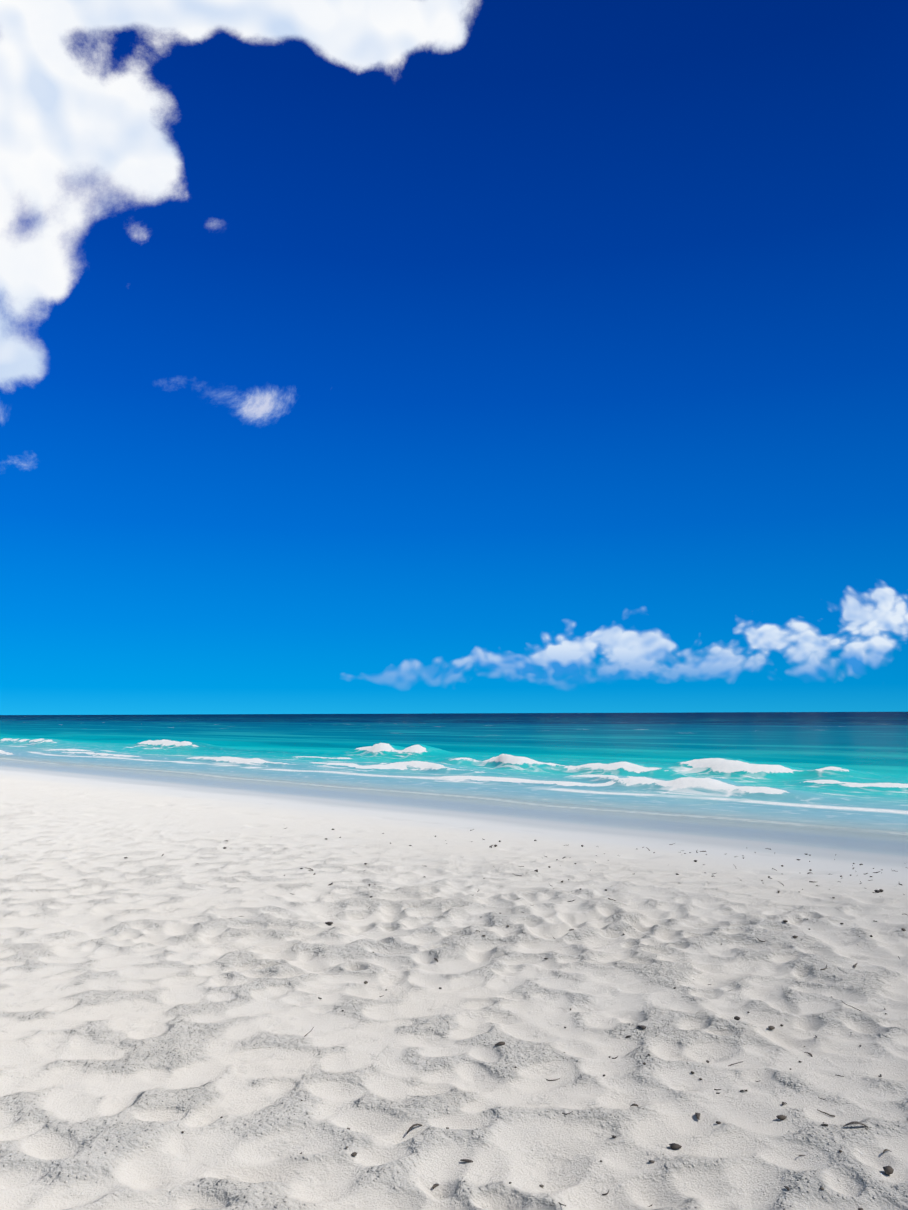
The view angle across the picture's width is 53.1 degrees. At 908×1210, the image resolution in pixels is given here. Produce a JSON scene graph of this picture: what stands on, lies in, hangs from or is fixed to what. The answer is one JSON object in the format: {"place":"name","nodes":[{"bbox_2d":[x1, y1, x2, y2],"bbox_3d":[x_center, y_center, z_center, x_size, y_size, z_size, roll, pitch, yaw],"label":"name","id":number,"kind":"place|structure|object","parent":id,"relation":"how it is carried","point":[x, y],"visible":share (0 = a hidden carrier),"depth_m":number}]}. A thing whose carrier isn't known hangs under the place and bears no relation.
{"place":"outdoors","nodes":[
{"label":"outdoors","id":0,"kind":"place"},
{"bbox_2d":[0,758,907,1209],"bbox_3d":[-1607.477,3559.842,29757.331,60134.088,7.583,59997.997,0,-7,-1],"label":"beach sand","id":1,"kind":"structure","parent":0,"point":[154,1002],"depth_m":4.78},
{"bbox_2d":[124,828,906,1209],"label":"beach debris","id":2,"kind":"object","parent":1,"relation":"on","point":[888,1170],"visible":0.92,"depth_m":3.96},
{"bbox_2d":[0,712,907,849],"bbox_3d":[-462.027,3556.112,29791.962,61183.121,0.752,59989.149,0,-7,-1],"label":"sea","id":3,"kind":"structure","parent":0,"point":[845,769],"depth_m":44.19},
{"bbox_2d":[0,0,907,714],"label":"sky","id":4,"kind":"structure","parent":0,"point":[356,356]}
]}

